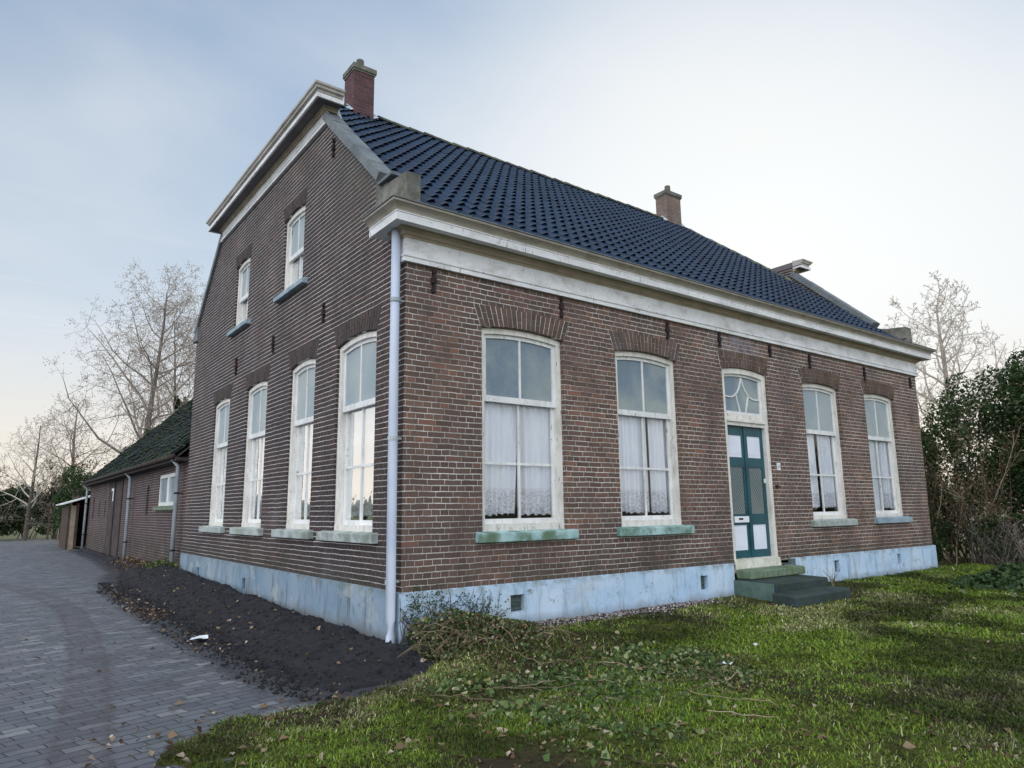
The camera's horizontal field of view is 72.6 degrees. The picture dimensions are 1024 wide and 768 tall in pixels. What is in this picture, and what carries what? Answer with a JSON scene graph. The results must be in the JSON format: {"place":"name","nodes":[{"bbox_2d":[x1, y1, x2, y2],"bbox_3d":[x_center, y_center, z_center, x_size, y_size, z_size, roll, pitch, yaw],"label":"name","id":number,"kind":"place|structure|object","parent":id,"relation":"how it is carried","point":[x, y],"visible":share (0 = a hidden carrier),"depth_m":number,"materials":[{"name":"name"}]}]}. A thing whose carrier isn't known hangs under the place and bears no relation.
{"place":"outdoors","nodes":[
{"label":"outdoors","id":0,"kind":"place"},
{"bbox_2d":[81,398,192,567],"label":"barn","id":1,"kind":"structure","parent":0,"point":[137,503],"depth_m":20.15,"materials":[{"name":"brick"}]},
{"bbox_2d":[104,478,123,556],"bbox_3d":[-13.439,4.533,23.582,0.130,2.660,3.100,7,-13,-36],"label":"barn door","id":2,"kind":"structure","parent":1,"relation":"in","point":[116,488],"depth_m":23.50,"materials":[{"name":"brown wood"}]},
{"bbox_2d":[153,472,175,509],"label":"window","id":3,"kind":"structure","parent":1,"relation":"in","point":[167,482],"depth_m":17.18,"materials":[{"name":"clear glass"}]},
{"bbox_2d":[76,546,433,691],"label":"soil bank","id":4,"kind":"structure","parent":0,"point":[313,646],"depth_m":7.77,"materials":[{"name":"black soil"}]},
{"bbox_2d":[107,555,158,572],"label":"dry grass","id":5,"kind":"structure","parent":4,"relation":"on","point":[134,560],"depth_m":18.22,"materials":[{"name":"brown plant"}]},
{"bbox_2d":[138,558,180,574],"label":"weeds","id":6,"kind":"object","parent":4,"relation":"on","point":[158,562],"visible":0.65,"depth_m":15.35,"materials":[{"name":"green plant"}]},
{"bbox_2d":[190,635,207,639],"bbox_3d":[-3.577,2.915,8.035,0.155,0.033,0.303,-1,-10,-1],"label":"paper scrap","id":7,"kind":"object","parent":4,"relation":"on","point":[202,637],"visible":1,"depth_m":8.03,"materials":[{"name":"white paper"}]},
{"bbox_2d":[96,565,437,700],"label":"soil crumbs","id":8,"kind":"object","parent":4,"relation":"on","point":[245,660],"visible":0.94,"depth_m":7.85,"materials":[{"name":"brown soil"}]},
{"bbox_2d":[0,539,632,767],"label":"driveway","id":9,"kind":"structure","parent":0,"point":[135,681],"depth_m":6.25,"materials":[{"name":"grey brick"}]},
{"bbox_2d":[56,495,89,549],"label":"garden shed","id":10,"kind":"structure","parent":9,"relation":"on","point":[71,527],"depth_m":30.56,"materials":[{"name":"brown wood"}]},
{"bbox_2d":[25,567,1023,767],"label":"fallen leaves","id":11,"kind":"object","parent":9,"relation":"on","point":[906,744],"visible":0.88,"depth_m":4.76,"materials":[{"name":"brown plant"}]},
{"bbox_2d":[0,510,1023,579],"bbox_3d":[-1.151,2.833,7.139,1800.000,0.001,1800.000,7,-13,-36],"label":"ground","id":12,"kind":"structure","parent":0,"point":[14,537],"depth_m":50.34,"materials":[{"name":"green plant"}]},
{"bbox_2d":[0,487,18,536],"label":"hedge shrub","id":13,"kind":"object","parent":12,"relation":"on","point":[9,497],"visible":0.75,"depth_m":43.06,"materials":[{"name":"green plant"}]},
{"bbox_2d":[0,466,19,530],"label":"thicket tree","id":14,"kind":"object","parent":12,"relation":"on","point":[6,496],"visible":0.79,"depth_m":42.59,"materials":[{"name":"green plant"}]},
{"bbox_2d":[0,481,56,538],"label":"hedge shrub","id":15,"kind":"object","parent":12,"relation":"on","point":[15,525],"visible":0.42,"depth_m":43.91,"materials":[{"name":"green plant"}]},
{"bbox_2d":[0,414,66,540],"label":"bare tree","id":16,"kind":"object","parent":12,"relation":"on","point":[28,513],"visible":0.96,"depth_m":41.71,"materials":[{"name":"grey plant"}]},
{"bbox_2d":[0,459,80,539],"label":"thicket tree","id":17,"kind":"object","parent":12,"relation":"on","point":[49,508],"visible":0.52,"depth_m":42.59,"materials":[{"name":"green plant"}]},
{"bbox_2d":[30,475,84,538],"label":"hedge shrub","id":18,"kind":"object","parent":12,"relation":"on","point":[44,532],"visible":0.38,"depth_m":43.30,"materials":[{"name":"green plant"}]},
{"bbox_2d":[26,453,104,532],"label":"thicket tree","id":19,"kind":"object","parent":12,"relation":"on","point":[81,466],"visible":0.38,"depth_m":40.49,"materials":[{"name":"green plant"}]},
{"bbox_2d":[52,465,91,528],"bbox_3d":[-22.424,6.295,36.826,3.209,4.121,3.508,7,-13,-36],"label":"evergreen shrub","id":20,"kind":"object","parent":12,"relation":"on","point":[75,482],"visible":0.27,"depth_m":36.14,"materials":[{"name":"green plant"}]},
{"bbox_2d":[16,393,129,506],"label":"bare tree","id":21,"kind":"object","parent":12,"relation":"on","point":[74,436],"visible":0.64,"depth_m":50.15,"materials":[{"name":"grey plant"}]},
{"bbox_2d":[37,258,206,470],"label":"bare tree","id":22,"kind":"object","parent":12,"relation":"on","point":[153,383],"visible":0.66,"depth_m":41.56,"materials":[{"name":"grey plant"}]},
{"bbox_2d":[80,395,174,488],"bbox_3d":[-18.744,4.391,36.327,6.315,7.687,4.914,7,-13,-36],"label":"bare tree","id":23,"kind":"object","parent":12,"relation":"on","point":[149,419],"visible":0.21,"depth_m":36.10,"materials":[{"name":"brown plant"}]},
{"bbox_2d":[120,428,151,453],"bbox_3d":[-19.360,5.377,38.141,3.040,6.423,4.669,-9,-13,38],"label":"evergreen shrub","id":24,"kind":"object","parent":12,"relation":"on","point":[146,430],"visible":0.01,"depth_m":38.58,"materials":[{"name":"green plant"}]},
{"bbox_2d":[108,290,196,429],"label":"bare tree","id":25,"kind":"object","parent":12,"relation":"on","point":[177,327],"visible":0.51,"depth_m":44.16,"materials":[{"name":"grey plant"}]},
{"bbox_2d":[174,395,187,408],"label":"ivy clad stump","id":26,"kind":"object","parent":25,"relation":"attached to","point":[177,403],"visible":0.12,"depth_m":43.54,"materials":[{"name":"green plant"}]},
{"bbox_2d":[126,315,195,424],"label":"bare tree","id":27,"kind":"object","parent":12,"relation":"on","point":[171,382],"visible":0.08,"depth_m":43.91,"materials":[{"name":"grey plant"}]},
{"bbox_2d":[1,486,1022,521],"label":"distant wood","id":28,"kind":"object","parent":12,"relation":"on","point":[57,513],"visible":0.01,"depth_m":153.03,"materials":[{"name":"green plant"}]},
{"bbox_2d":[180,59,937,652],"bbox_3d":[0.974,-0.939,15.536,13.340,10.630,11.767,7,-13,-36],"label":"farmhouse","id":29,"kind":"object","parent":12,"relation":"on","point":[424,361],"visible":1,"depth_m":10.16,"materials":[{"name":"brick"}]},
{"bbox_2d":[199,399,229,532],"bbox_3d":[-5.681,1.575,13.527,0.239,2.550,1.564,7,-13,-36],"label":"window","id":30,"kind":"structure","parent":29,"relation":"in","point":[215,525],"depth_m":13.72,"materials":[{"name":"paint"}]},
{"bbox_2d":[226,258,250,336],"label":"window","id":31,"kind":"structure","parent":29,"relation":"in","point":[242,321],"depth_m":13.50,"materials":[{"name":"paint"}]},
{"bbox_2d":[229,381,267,535],"bbox_3d":[-4.372,1.250,11.811,0.239,2.550,1.582,7,-13,-36],"label":"window","id":32,"kind":"structure","parent":29,"relation":"in","point":[256,424],"depth_m":11.98,"materials":[{"name":"paint"}]},
{"bbox_2d":[273,206,307,303],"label":"window","id":33,"kind":"structure","parent":29,"relation":"in","point":[294,280],"depth_m":11.27,"materials":[{"name":"paint"}]},
{"bbox_2d":[271,359,315,538],"bbox_3d":[-3.079,0.928,10.115,0.239,2.550,1.456,7,-13,-36],"label":"window","id":34,"kind":"structure","parent":29,"relation":"in","point":[303,389],"depth_m":10.24,"materials":[{"name":"paint"}]},
{"bbox_2d":[316,331,377,543],"bbox_3d":[-1.968,0.652,8.658,0.239,2.550,1.613,7,-13,-36],"label":"window","id":35,"kind":"structure","parent":29,"relation":"in","point":[357,374],"depth_m":8.74,"materials":[{"name":"glass"}]},
{"bbox_2d":[400,584,512,645],"bbox_3d":[-0.570,2.515,7.549,1.440,0.708,0.062,7,-13,-36],"label":"climbing ivy","id":36,"kind":"object","parent":29,"relation":"attached to","point":[435,605],"visible":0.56,"depth_m":7.40,"materials":[{"name":"green plant"}]},
{"bbox_2d":[476,328,578,542],"bbox_3d":[0.128,0.614,8.642,1.513,2.590,0.318,7,-13,-36],"label":"window","id":37,"kind":"structure","parent":29,"relation":"in","point":[522,418],"depth_m":8.71,"materials":[{"name":"paint"}]},
{"bbox_2d":[615,351,694,536],"bbox_3d":[1.930,0.832,9.975,1.508,2.590,0.318,7,-13,-36],"label":"window","id":38,"kind":"structure","parent":29,"relation":"in","point":[644,382],"depth_m":10.06,"materials":[{"name":"glass"}]},
{"bbox_2d":[721,368,781,569],"bbox_3d":[3.819,1.331,11.293,1.216,3.190,0.183,7,-13,-36],"label":"door","id":39,"kind":"structure","parent":29,"relation":"in","point":[754,536],"depth_m":11.35,"materials":[{"name":"paint"}]},
{"bbox_2d":[802,383,857,526],"bbox_3d":[5.686,1.282,12.754,1.458,2.580,0.317,7,-13,-36],"label":"window","id":40,"kind":"structure","parent":29,"relation":"in","point":[820,407],"depth_m":12.90,"materials":[{"name":"paint"}]},
{"bbox_2d":[864,394,912,523],"bbox_3d":[7.449,1.490,14.059,1.445,2.570,0.318,7,-13,-36],"label":"window","id":41,"kind":"structure","parent":29,"relation":"in","point":[885,478],"depth_m":14.21,"materials":[{"name":"paint"}]},
{"bbox_2d":[883,270,1023,543],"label":"bare tree","id":42,"kind":"object","parent":12,"relation":"on","point":[944,371],"visible":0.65,"depth_m":25.77,"materials":[{"name":"grey plant"}]},
{"bbox_2d":[0,0,1023,497],"label":"sky","id":43,"kind":"structure","parent":0,"point":[878,145],"materials":[{"name":"blue"}]},
{"bbox_2d":[156,562,1023,767],"bbox_3d":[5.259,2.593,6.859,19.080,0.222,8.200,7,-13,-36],"label":"lawn","id":44,"kind":"structure","parent":0,"point":[533,753],"depth_m":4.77,"materials":[{"name":"green plant"}]},
{"bbox_2d":[396,602,594,664],"bbox_3d":[-0.067,2.478,7.022,2.284,0.546,1.406,7,-13,-36],"label":"ivy heap","id":45,"kind":"object","parent":44,"relation":"on","point":[488,624],"visible":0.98,"depth_m":7.08,"materials":[{"name":"green plant"}]},
{"bbox_2d":[447,598,733,637],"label":"gravel","id":46,"kind":"structure","parent":44,"relation":"on","point":[608,615],"depth_m":8.79,"materials":[{"name":"grey gravel"}]},
{"bbox_2d":[162,600,1023,758],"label":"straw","id":47,"kind":"object","parent":44,"relation":"on","point":[665,678],"visible":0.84,"depth_m":5.35,"materials":[{"name":"beige plant"}]},
{"bbox_2d":[395,637,824,767],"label":"trailing ivy","id":48,"kind":"object","parent":44,"relation":"on","point":[542,714],"visible":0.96,"depth_m":5.58,"materials":[{"name":"green plant"}]},
{"bbox_2d":[823,566,841,585],"bbox_3d":[5.263,3.183,11.430,0.429,0.363,0.239,7,-13,-36],"label":"sapling","id":49,"kind":"object","parent":44,"relation":"on","point":[832,579],"visible":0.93,"depth_m":11.44,"materials":[{"name":"plant"}]},
{"bbox_2d":[926,562,1023,596],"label":"ivy mound","id":50,"kind":"object","parent":44,"relation":"on","point":[1001,573],"visible":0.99,"depth_m":11.87,"materials":[{"name":"green plant"}]},
{"bbox_2d":[781,538,1023,566],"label":"garden ground","id":51,"kind":"structure","parent":0,"point":[945,562],"depth_m":17.56,"materials":[{"name":"brown soil"}]},
{"bbox_2d":[929,509,952,562],"bbox_3d":[10.031,3.759,17.221,1.857,1.416,1.680,7,-13,-36],"label":"shrub","id":52,"kind":"object","parent":51,"relation":"on","point":[937,542],"visible":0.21,"depth_m":16.73,"materials":[{"name":"green plant"}]},
{"bbox_2d":[921,433,960,556],"bbox_3d":[10.673,2.821,19.285,3.076,3.990,3.053,7,-13,-36],"label":"olive shrub","id":53,"kind":"object","parent":51,"relation":"on","point":[945,492],"visible":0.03,"depth_m":18.68,"materials":[{"name":"green plant"}]},
{"bbox_2d":[921,400,963,561],"bbox_3d":[9.964,2.491,18.154,3.328,4.210,3.200,7,-13,-36],"label":"bare shrub","id":54,"kind":"object","parent":51,"relation":"on","point":[938,467],"visible":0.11,"depth_m":17.59,"materials":[{"name":"brown plant"}]},
{"bbox_2d":[920,372,1023,557],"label":"laurel shrub","id":55,"kind":"object","parent":51,"relation":"on","point":[950,415],"visible":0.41,"depth_m":18.34,"materials":[{"name":"green plant"}]},
{"bbox_2d":[921,383,1023,564],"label":"bare shrub","id":56,"kind":"object","parent":51,"relation":"on","point":[985,497],"visible":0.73,"depth_m":16.69,"materials":[{"name":"brown plant"}]},
{"bbox_2d":[946,504,1023,564],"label":"bare shrub","id":57,"kind":"object","parent":51,"relation":"on","point":[1002,560],"visible":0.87,"depth_m":15.57,"materials":[{"name":"brown plant"}]},
{"bbox_2d":[964,513,1023,563],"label":"shrub","id":58,"kind":"object","parent":51,"relation":"on","point":[992,526],"visible":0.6,"depth_m":16.08,"materials":[{"name":"green plant"}]},
{"bbox_2d":[971,350,1023,523],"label":"laurel shrub","id":59,"kind":"object","parent":51,"relation":"on","point":[1012,413],"visible":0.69,"depth_m":17.96,"materials":[{"name":"green plant"}]},
{"bbox_2d":[974,500,1023,557],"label":"bare shrub","id":60,"kind":"object","parent":51,"relation":"on","point":[1020,542],"visible":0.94,"depth_m":15.08,"materials":[{"name":"brown plant"}]}
]}

